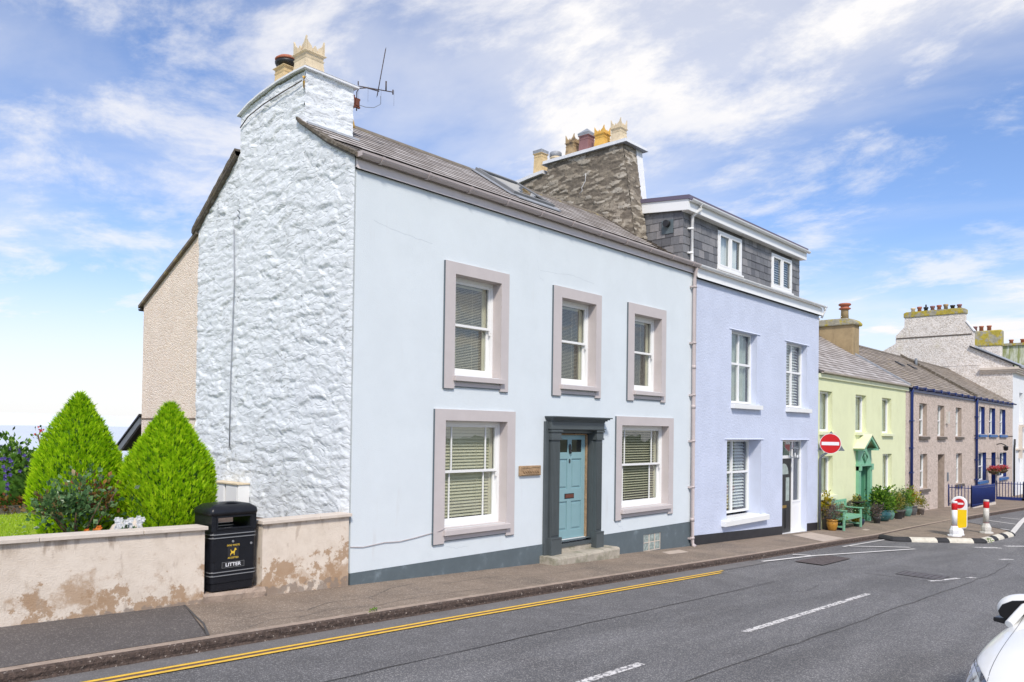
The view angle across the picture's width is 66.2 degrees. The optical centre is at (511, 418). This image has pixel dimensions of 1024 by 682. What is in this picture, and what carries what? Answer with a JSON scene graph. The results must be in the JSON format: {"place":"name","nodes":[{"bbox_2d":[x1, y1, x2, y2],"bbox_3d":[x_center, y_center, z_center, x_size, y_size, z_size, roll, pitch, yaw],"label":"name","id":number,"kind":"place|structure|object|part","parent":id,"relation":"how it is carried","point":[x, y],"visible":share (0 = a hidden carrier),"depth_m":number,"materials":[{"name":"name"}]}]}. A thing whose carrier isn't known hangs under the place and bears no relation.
{"place":"outdoors","nodes":[
{"label":"outdoors","id":0,"kind":"place"},
{"bbox_2d":[0,513,37,536],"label":"lawn","id":1,"kind":"structure","parent":0,"point":[33,531],"depth_m":11.23,"materials":[{"name":"green plant"}]},
{"bbox_2d":[0,425,128,460],"bbox_3d":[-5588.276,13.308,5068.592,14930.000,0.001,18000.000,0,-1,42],"label":"sea","id":2,"kind":"structure","parent":0,"point":[24,432],"depth_m":1294.97,"materials":[{"name":"liquid"}]},
{"bbox_2d":[127,518,142,526],"bbox_3d":[-4.881,1.443,10.173,0.207,0.320,0.204,0,-1,42],"label":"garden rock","id":3,"kind":"object","parent":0,"point":[134,522],"visible":0.16,"depth_m":10.11,"materials":[{"name":"stone"}]},
{"bbox_2d":[218,517,261,522],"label":"garden soil","id":4,"kind":"structure","parent":0,"point":[229,519],"depth_m":12.76,"materials":[{"name":"brown soil"}]},
{"bbox_2d":[0,505,28,514],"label":"raised bed edge","id":5,"kind":"object","parent":4,"relation":"on","point":[16,507],"depth_m":12.68,"materials":[{"name":"stone"}]},
{"bbox_2d":[0,426,36,513],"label":"clematis hedge","id":6,"kind":"object","parent":4,"relation":"on","point":[15,464],"visible":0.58,"depth_m":12.86,"materials":[{"name":"green plant"}]},
{"bbox_2d":[29,425,49,449],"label":"climbing rose","id":7,"kind":"object","parent":4,"relation":"on","point":[37,435],"visible":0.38,"depth_m":12.86,"materials":[{"name":"pink plant"}]},
{"bbox_2d":[21,390,125,533],"bbox_3d":[-5.984,0.693,10.839,1.338,2.211,1.318,0,-1,42],"label":"conifer","id":8,"kind":"object","parent":4,"relation":"on","point":[76,432],"visible":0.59,"depth_m":10.51,"materials":[{"name":"green plant"}]},
{"bbox_2d":[17,460,139,532],"bbox_3d":[-5.403,1.079,9.854,1.313,1.139,1.378,0,-1,42],"label":"rose bush","id":9,"kind":"object","parent":4,"relation":"on","point":[65,500],"visible":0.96,"depth_m":9.76,"materials":[{"name":"green plant"}]},
{"bbox_2d":[84,525,101,530],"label":"flower clump","id":10,"kind":"object","parent":4,"relation":"on","point":[98,528],"visible":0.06,"depth_m":9.34,"materials":[{"name":"orange plant"}]},
{"bbox_2d":[114,515,145,528],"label":"flower clump","id":11,"kind":"object","parent":4,"relation":"on","point":[121,524],"visible":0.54,"depth_m":9.62,"materials":[{"name":"white plant"}]},
{"bbox_2d":[112,400,217,526],"bbox_3d":[-4.723,0.781,10.859,1.335,2.109,1.344,1,-1,5],"label":"conifer","id":12,"kind":"object","parent":4,"relation":"on","point":[168,466],"visible":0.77,"depth_m":10.46,"materials":[{"name":"green plant"}]},
{"bbox_2d":[0,0,1023,415],"label":"sky","id":13,"kind":"structure","parent":0,"point":[883,140],"materials":[{"name":"blue"}]},
{"bbox_2d":[3,494,1023,667],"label":"pavement","id":14,"kind":"structure","parent":0,"point":[221,617],"depth_m":12.14,"materials":[{"name":"grey concrete"}]},
{"bbox_2d":[0,605,207,667],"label":"pavement asphalt","id":15,"kind":"structure","parent":14,"relation":"on","point":[35,642],"depth_m":8.08,"materials":[{"name":"grey asphalt"}]},
{"bbox_2d":[184,605,209,634],"bbox_3d":[-3.583,2.270,8.946,0.071,0.020,1.699,1,-1,-30],"label":"pavement seam","id":16,"kind":"object","parent":14,"relation":"on","point":[205,628],"visible":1,"depth_m":8.80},
{"bbox_2d":[663,529,868,553],"bbox_3d":[7.486,3.236,21.076,1.270,0.398,11.600,0,-1,42],"label":"pavement patch","id":17,"kind":"object","parent":14,"relation":"on","point":[817,536],"visible":1,"depth_m":22.18,"materials":[{"name":"concrete"}]},
{"bbox_2d":[821,490,834,529],"bbox_3d":[9.991,2.873,24.970,0.472,1.274,0.653,0,-1,42],"label":"potted plant","id":18,"kind":"object","parent":14,"relation":"on","point":[824,523],"visible":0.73,"depth_m":24.88,"materials":[{"name":"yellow plant"}]},
{"bbox_2d":[818,431,844,529],"bbox_3d":[9.947,1.992,24.532,0.794,3.239,0.138,0,-1,34],"label":"no entry sign","id":19,"kind":"object","parent":14,"relation":"on","point":[830,442],"visible":0.96,"depth_m":24.58,"materials":[{"name":"red metal"}]},
{"bbox_2d":[819,499,843,530],"bbox_3d":[10.063,2.991,24.699,0.698,1.028,0.959,0,-1,42],"label":"potted plant","id":20,"kind":"object","parent":14,"relation":"on","point":[832,524],"visible":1,"depth_m":24.62,"materials":[{"name":"plant"}]},
{"bbox_2d":[833,509,847,529],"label":"potted plant","id":21,"kind":"object","parent":14,"relation":"on","point":[840,523],"visible":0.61,"depth_m":24.84,"materials":[{"name":"green plant"}]},
{"bbox_2d":[831,499,863,530],"bbox_3d":[10.798,3.093,25.435,0.620,0.900,1.640,0,-1,42],"label":"bench","id":22,"kind":"object","parent":14,"relation":"on","point":[850,515],"visible":0.65,"depth_m":25.72,"materials":[{"name":"green paint"}]},
{"bbox_2d":[850,517,859,526],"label":"potted plant","id":23,"kind":"object","parent":14,"relation":"on","point":[858,520],"visible":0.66,"depth_m":26.04,"materials":[{"name":"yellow plant"}]},
{"bbox_2d":[849,494,865,503],"bbox_3d":[11.658,3.078,26.546,0.530,1.028,0.816,0,-1,42],"label":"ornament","id":24,"kind":"object","parent":14,"relation":"on","point":[859,495],"visible":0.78,"depth_m":26.44,"materials":[{"name":"plant"}]},
{"bbox_2d":[847,493,871,525],"bbox_3d":[11.630,3.044,26.457,0.807,1.079,1.089,0,-1,42],"label":"potted plant","id":25,"kind":"object","parent":14,"relation":"on","point":[855,499],"visible":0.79,"depth_m":26.34,"materials":[{"name":"green plant"}]},
{"bbox_2d":[868,502,883,522],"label":"potted plant","id":26,"kind":"object","parent":14,"relation":"on","point":[876,518],"visible":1,"depth_m":27.33,"materials":[{"name":"plant"}]},
{"bbox_2d":[865,484,896,520],"bbox_3d":[13.214,2.997,28.175,1.049,1.332,1.648,0,-1,42],"label":"potted plant","id":27,"kind":"object","parent":14,"relation":"on","point":[884,495],"visible":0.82,"depth_m":27.97,"materials":[{"name":"green plant"}]},
{"bbox_2d":[886,491,899,519],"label":"potted plant","id":28,"kind":"object","parent":14,"relation":"on","point":[892,511],"visible":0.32,"depth_m":28.73,"materials":[{"name":"green plant"}]},
{"bbox_2d":[891,491,905,518],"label":"potted plant","id":29,"kind":"object","parent":14,"relation":"on","point":[899,513],"visible":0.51,"depth_m":29.14,"materials":[{"name":"green plant"}]},
{"bbox_2d":[893,486,909,517],"bbox_3d":[14.710,3.130,29.851,0.679,1.216,1.071,0,-1,42],"label":"potted plant","id":30,"kind":"object","parent":14,"relation":"on","point":[903,506],"visible":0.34,"depth_m":29.80,"materials":[{"name":"green plant"}]},
{"bbox_2d":[898,482,920,515],"bbox_3d":[15.300,3.094,30.451,0.736,1.343,1.158,0,-1,42],"label":"potted plant","id":31,"kind":"object","parent":14,"relation":"on","point":[908,512],"visible":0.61,"depth_m":30.33,"materials":[{"name":"green plant"}]},
{"bbox_2d":[902,484,921,514],"bbox_3d":[15.758,3.178,30.965,0.658,1.221,1.281,0,-1,42],"label":"potted plant","id":32,"kind":"object","parent":14,"relation":"on","point":[914,510],"visible":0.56,"depth_m":30.85,"materials":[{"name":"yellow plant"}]},
{"bbox_2d":[913,494,929,514],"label":"potted plant","id":33,"kind":"object","parent":14,"relation":"on","point":[920,510],"visible":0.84,"depth_m":31.13,"materials":[{"name":"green plant"}]},
{"bbox_2d":[948,483,995,507],"bbox_3d":[22.185,3.875,37.839,1.020,1.680,4.920,0,-1,42],"label":"railing","id":34,"kind":"object","parent":14,"relation":"on","point":[980,494],"visible":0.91,"depth_m":36.93,"materials":[{"name":"blue metal"}]},
{"bbox_2d":[996,480,1023,500],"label":"railing","id":35,"kind":"object","parent":14,"relation":"on","point":[1008,497],"visible":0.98,"depth_m":43.58,"materials":[{"name":"metal"}]},
{"bbox_2d":[326,510,1023,681],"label":"road","id":36,"kind":"structure","parent":0,"point":[948,635],"depth_m":10.02,"materials":[{"name":"grey asphalt"}]},
{"bbox_2d":[30,560,765,681],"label":"road channel","id":37,"kind":"object","parent":36,"relation":"on","point":[140,666],"visible":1,"depth_m":9.20,"materials":[{"name":"concrete"}]},
{"bbox_2d":[82,572,777,681],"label":"road patch","id":38,"kind":"object","parent":36,"relation":"on","point":[333,660],"visible":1,"depth_m":8.95,"materials":[{"name":"grey asphalt"}]},
{"bbox_2d":[83,570,721,681],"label":"yellow line","id":39,"kind":"object","parent":38,"relation":"on","point":[367,634],"visible":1,"depth_m":8.83,"materials":[{"name":"paint"}]},
{"bbox_2d":[96,572,716,681],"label":"line gap","id":40,"kind":"object","parent":38,"relation":"on","point":[368,633],"visible":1,"depth_m":8.85,"materials":[{"name":"grey asphalt"}]},
{"bbox_2d":[0,507,1023,681],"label":"kerb","id":41,"kind":"structure","parent":36,"relation":"on","point":[67,666],"depth_m":9.27,"materials":[{"name":"grey concrete"}]},
{"bbox_2d":[323,563,1009,681],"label":"road seam","id":42,"kind":"object","parent":36,"relation":"on","point":[681,602],"visible":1,"depth_m":9.56,"materials":[{"name":"grey asphalt"}]},
{"bbox_2d":[575,546,1023,681],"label":"line","id":43,"kind":"object","parent":36,"relation":"on","point":[611,672],"visible":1,"depth_m":10.65,"materials":[{"name":"white paint"}]},
{"bbox_2d":[797,555,849,564],"bbox_3d":[7.135,3.217,17.951,0.650,0.076,1.900,0,-1,42],"label":"drain cover","id":44,"kind":"object","parent":36,"relation":"on","point":[824,560],"visible":1,"depth_m":17.85,"materials":[{"name":"grey metal"}]},
{"bbox_2d":[763,517,1023,561],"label":"white line","id":45,"kind":"object","parent":36,"relation":"on","point":[1017,526],"visible":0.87,"depth_m":21.26,"materials":[{"name":"white paint"}]},
{"bbox_2d":[866,565,976,582],"bbox_3d":[8.589,3.228,16.450,1.580,0.087,2.370,0,-1,42],"label":"cover surround","id":46,"kind":"object","parent":36,"relation":"on","point":[890,571],"visible":0.8,"depth_m":16.55,"materials":[{"name":"concrete"}]},
{"bbox_2d":[895,571,948,579],"bbox_3d":[8.381,3.195,16.065,0.885,0.030,0.815,0,-1,42],"label":"road seam","id":47,"kind":"object","parent":46,"relation":"on","point":[923,577],"visible":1,"depth_m":15.94,"materials":[{"name":"grey asphalt"}]},
{"bbox_2d":[898,571,947,579],"bbox_3d":[8.381,3.198,16.065,0.850,0.036,0.780,0,-1,42],"label":"manhole cover","id":48,"kind":"object","parent":46,"relation":"on","point":[924,575],"visible":1,"depth_m":16.05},
{"bbox_2d":[878,522,1015,543],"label":"island kerb","id":49,"kind":"structure","parent":36,"relation":"on","point":[1000,536],"depth_m":23.21,"materials":[{"name":"black paint"}]},
{"bbox_2d":[965,594,1023,681],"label":"parked car","id":50,"kind":"object","parent":36,"relation":"on","point":[1000,657],"visible":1,"depth_m":5.57,"materials":[{"name":"white paint"}]},
{"bbox_2d":[884,520,1007,538],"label":"traffic island","id":51,"kind":"structure","parent":0,"point":[941,530],"depth_m":25.01,"materials":[{"name":"grey concrete"}]},
{"bbox_2d":[947,501,961,536],"bbox_3d":[13.432,3.028,23.858,0.370,1.065,0.370,1,-1,-25],"label":"bollard","id":52,"kind":"object","parent":51,"relation":"on","point":[954,530],"visible":1,"depth_m":23.79,"materials":[{"name":"white plastic"}]},
{"bbox_2d":[951,496,967,535],"bbox_3d":[13.714,2.972,24.103,0.461,1.200,0.300,0,-1,42],"label":"sign bollard","id":53,"kind":"object","parent":51,"relation":"on","point":[962,512],"visible":0.74,"depth_m":23.98,"materials":[{"name":"white plastic"}]},
{"bbox_2d":[979,499,992,533],"bbox_3d":[15.030,3.089,24.905,0.370,1.065,0.370,0,-1,20],"label":"bollard","id":54,"kind":"object","parent":51,"relation":"on","point":[985,527],"visible":1,"depth_m":24.83,"materials":[{"name":"plastic"}]},
{"bbox_3d":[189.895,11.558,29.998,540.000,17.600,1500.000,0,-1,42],"label":"ground","id":55,"kind":"structure","parent":0,"visible":0},
{"bbox_2d":[0,524,207,626],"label":"garden wall","id":56,"kind":"structure","parent":55,"relation":"on","point":[55,576],"depth_m":8.93,"materials":[{"name":"paint"}]},
{"bbox_2d":[203,584,265,603],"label":"plinth slab","id":57,"kind":"structure","parent":55,"relation":"on","point":[253,590],"depth_m":10.13,"materials":[{"name":"beige concrete"}]},
{"bbox_2d":[194,501,257,591],"bbox_3d":[-3.750,1.635,10.286,0.504,1.119,0.660,0,-1,42],"label":"litter bin","id":58,"kind":"object","parent":57,"relation":"on","point":[229,556],"visible":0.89,"depth_m":10.10,"materials":[{"name":"black plastic"}]},
{"bbox_2d":[212,537,252,569],"bbox_3d":[-3.593,1.732,10.113,0.010,0.375,0.560,0,-1,42],"label":"sign","id":59,"kind":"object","parent":58,"relation":"in","point":[238,552],"depth_m":10.11,"materials":[{"name":"black plastic"}]},
{"bbox_2d":[253,512,351,595],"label":"garden wall","id":60,"kind":"structure","parent":55,"relation":"on","point":[298,553],"depth_m":10.89,"materials":[{"name":"paint"}]},
{"bbox_2d":[138,35,701,584],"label":"white house","id":61,"kind":"structure","parent":55,"relation":"on","point":[414,361],"depth_m":13.67,"materials":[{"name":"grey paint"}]},
{"bbox_2d":[117,414,141,457],"bbox_3d":[-7.280,1.054,17.918,1.340,2.260,3.000,0,-1,42],"label":"lean to","id":62,"kind":"object","parent":61,"relation":"attached to","point":[129,437],"visible":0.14,"depth_m":16.88,"materials":[{"name":"black metal"}]},
{"bbox_2d":[215,480,233,501],"bbox_3d":[-5.063,1.598,13.753,0.500,1.010,0.250,0,-1,42],"label":"meter cabinet","id":63,"kind":"object","parent":61,"relation":"attached to","point":[221,491],"visible":0.21,"depth_m":13.61,"materials":[{"name":"white plastic"}]},
{"bbox_3d":[-5.130,1.601,13.679,0.400,0.900,0.008,0,-1,42],"label":"cabinet door","id":64,"kind":"part","parent":63,"relation":"part of","materials":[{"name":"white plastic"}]},
{"bbox_2d":[224,482,249,502],"bbox_3d":[-4.708,1.598,13.430,0.460,1.010,0.250,0,-1,42],"label":"meter cabinet","id":65,"kind":"object","parent":61,"relation":"attached to","point":[237,491],"visible":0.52,"depth_m":13.31,"materials":[{"name":"white plastic"}]},
{"bbox_3d":[-4.774,1.601,13.357,0.360,0.900,0.008,0,-1,42],"label":"cabinet door","id":66,"kind":"part","parent":65,"relation":"part of","materials":[{"name":"white plastic"}]},
{"bbox_2d":[353,49,393,110],"bbox_3d":[-2.374,-5.785,13.389,0.741,1.174,0.139,1,-1,-31],"label":"tv aerial","id":67,"kind":"object","parent":61,"relation":"attached to","point":[356,102],"visible":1,"depth_m":13.38,"materials":[{"name":"metal"}]},
{"bbox_2d":[444,421,499,527],"bbox_3d":[-0.914,0.933,13.727,0.550,2.230,2.140,0,-1,42],"label":"window","id":68,"kind":"structure","parent":61,"relation":"in","point":[470,498],"depth_m":13.78,"materials":[{"name":"white paint"}]},
{"bbox_2d":[455,277,492,377],"bbox_3d":[-0.899,-1.562,13.767,0.550,2.120,1.760,0,-1,42],"label":"window","id":69,"kind":"structure","parent":61,"relation":"in","point":[473,337],"depth_m":13.99,"materials":[{"name":"white paint"}]},
{"bbox_2d":[559,435,584,538],"bbox_3d":[1.135,1.343,15.592,0.091,2.040,1.010,0,-1,42],"label":"door","id":70,"kind":"structure","parent":61,"relation":"in","point":[572,447],"depth_m":15.67,"materials":[{"name":"paint"}]},
{"bbox_2d":[561,300,587,385],"bbox_3d":[1.002,-1.501,15.862,0.550,2.110,1.760,0,-1,42],"label":"window","id":71,"kind":"structure","parent":61,"relation":"in","point":[571,311],"depth_m":16.10,"materials":[{"name":"white paint"}]},
{"bbox_2d":[621,425,661,507],"bbox_3d":[2.646,1.043,17.652,0.550,2.220,2.540,0,-1,42],"label":"window","id":72,"kind":"structure","parent":61,"relation":"in","point":[637,443],"depth_m":17.97,"materials":[{"name":"white paint"}]},
{"bbox_2d":[634,316,653,391],"bbox_3d":[2.691,-1.446,17.725,0.550,2.100,1.750,0,-1,42],"label":"window","id":73,"kind":"structure","parent":61,"relation":"in","point":[640,322],"depth_m":17.95,"materials":[{"name":"white paint"}]},
{"bbox_2d":[516,117,827,545],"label":"lavender house","id":74,"kind":"structure","parent":55,"relation":"on","point":[756,403],"depth_m":21.18,"materials":[{"name":"purple paint"}]},
{"bbox_2d":[717,230,743,277],"bbox_3d":[5.716,-4.435,21.192,0.470,1.440,2.010,0,-1,42],"label":"window","id":75,"kind":"structure","parent":74,"relation":"in","point":[726,250],"depth_m":21.08,"materials":[{"name":"white plastic"}]},
{"bbox_2d":[726,439,748,514],"bbox_3d":[5.793,1.539,21.360,0.440,2.420,2.660,0,-1,42],"label":"window","id":76,"kind":"structure","parent":74,"relation":"in","point":[735,447],"depth_m":21.80,"materials":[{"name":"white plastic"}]},
{"bbox_2d":[731,331,750,404],"bbox_3d":[5.932,-1.366,21.231,0.440,2.350,2.140,0,-1,42],"label":"window","id":77,"kind":"structure","parent":74,"relation":"in","point":[741,346],"depth_m":21.47,"materials":[{"name":"white plastic"}]},
{"bbox_2d":[771,252,793,294],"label":"window","id":78,"kind":"structure","parent":74,"relation":"in","point":[778,263],"depth_m":23.61,"materials":[{"name":"white plastic"}]},
{"bbox_2d":[782,458,790,532],"bbox_3d":[8.061,2.284,23.355,0.060,2.210,1.050,0,-1,42],"label":"door","id":79,"kind":"structure","parent":74,"relation":"in","point":[786,467],"depth_m":23.49,"materials":[{"name":"wood"}]},
{"bbox_2d":[786,343,801,407],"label":"window","id":80,"kind":"structure","parent":74,"relation":"in","point":[798,349],"depth_m":24.19,"materials":[{"name":"white plastic"}]},
{"bbox_2d":[817,303,912,528],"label":"green house","id":81,"kind":"structure","parent":55,"relation":"on","point":[861,407],"depth_m":28.24,"materials":[{"name":"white paint"}]},
{"bbox_2d":[820,391,827,430],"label":"window","id":82,"kind":"structure","parent":81,"relation":"in","point":[824,395],"depth_m":25.75,"materials":[{"name":"white plastic"}]},
{"bbox_2d":[821,456,827,494],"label":"window","id":83,"kind":"structure","parent":81,"relation":"in","point":[824,460],"depth_m":25.78,"materials":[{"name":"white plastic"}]},
{"bbox_2d":[855,395,861,431],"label":"window","id":84,"kind":"structure","parent":81,"relation":"in","point":[858,417],"depth_m":28.17,"materials":[{"name":"white plastic"}]},
{"bbox_2d":[861,466,864,516],"bbox_3d":[12.290,2.672,27.928,0.080,2.080,1.140,0,-1,42],"label":"door","id":85,"kind":"structure","parent":81,"relation":"in","point":[863,467],"depth_m":28.25,"materials":[{"name":"teal wood"}]},
{"bbox_2d":[882,398,887,432],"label":"window","id":86,"kind":"structure","parent":81,"relation":"in","point":[884,401],"depth_m":30.30,"materials":[{"name":"white plastic"}]},
{"bbox_2d":[882,454,887,488],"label":"window","id":87,"kind":"structure","parent":81,"relation":"in","point":[885,456],"depth_m":30.34,"materials":[{"name":"white plastic"}]},
{"bbox_2d":[859,345,977,509],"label":"tan house","id":88,"kind":"structure","parent":55,"relation":"on","point":[939,437],"depth_m":35.95,"materials":[{"name":"beige"}]},
{"bbox_2d":[919,404,922,435],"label":"window","id":89,"kind":"structure","parent":88,"relation":"in","point":[920,405],"depth_m":33.90,"materials":[{"name":"white plastic"}]},
{"bbox_2d":[920,454,922,487],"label":"window","id":90,"kind":"structure","parent":88,"relation":"in","point":[921,455],"depth_m":33.93,"materials":[{"name":"white plastic"}]},
{"bbox_2d":[938,406,939,435],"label":"window","id":91,"kind":"structure","parent":88,"relation":"in","point":[938,406],"depth_m":35.97,"materials":[{"name":"white plastic"}]},
{"bbox_2d":[956,408,957,435],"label":"window","id":92,"kind":"structure","parent":88,"relation":"in","point":[956,408],"depth_m":38.34,"materials":[{"name":"white plastic"}]},
{"bbox_2d":[956,453,957,482],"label":"window","id":93,"kind":"structure","parent":88,"relation":"in","point":[956,453],"depth_m":38.40,"materials":[{"name":"white plastic"}]},
{"bbox_2d":[884,304,1023,495],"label":"corner house","id":94,"kind":"structure","parent":55,"relation":"on","point":[953,339],"depth_m":49.76,"materials":[{"name":"paint"}]},
{"bbox_2d":[910,358,1016,498],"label":"blue trim house","id":95,"kind":"structure","parent":55,"relation":"on","point":[993,427],"depth_m":44.01,"materials":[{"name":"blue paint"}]},
{"bbox_2d":[979,407,980,433],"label":"window","id":96,"kind":"structure","parent":95,"relation":"in","point":[979,407],"depth_m":42.03,"materials":[{"name":"white plastic"}]},
{"bbox_2d":[978,453,982,479],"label":"window","id":97,"kind":"structure","parent":95,"relation":"in","point":[980,455],"depth_m":42.30,"materials":[{"name":"white plastic"}]},
{"bbox_2d":[980,406,991,433],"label":"window","id":98,"kind":"structure","parent":95,"relation":"in","point":[990,410],"depth_m":43.94,"materials":[{"name":"white plastic"}]},
{"bbox_2d":[986,458,1001,474],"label":"hanging basket","id":99,"kind":"object","parent":95,"relation":"hanging from","point":[993,470],"visible":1,"depth_m":41.73,"materials":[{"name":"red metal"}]},
{"bbox_2d":[995,452,1002,480],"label":"window","id":100,"kind":"structure","parent":95,"relation":"in","point":[1001,454],"depth_m":46.18,"materials":[{"name":"white plastic"}]},
{"bbox_2d":[1000,410,1001,434],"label":"window","id":101,"kind":"structure","parent":95,"relation":"in","point":[1000,410],"depth_m":45.97,"materials":[{"name":"white plastic"}]},
{"bbox_2d":[997,459,1008,473],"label":"hanging basket","id":102,"kind":"object","parent":95,"relation":"hanging from","point":[1004,468],"visible":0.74,"depth_m":43.25,"materials":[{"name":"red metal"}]},
{"bbox_2d":[1002,339,1023,366],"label":"chimney","id":103,"kind":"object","parent":55,"relation":"on","point":[1012,351],"depth_m":85.57,"materials":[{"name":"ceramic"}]}
]}

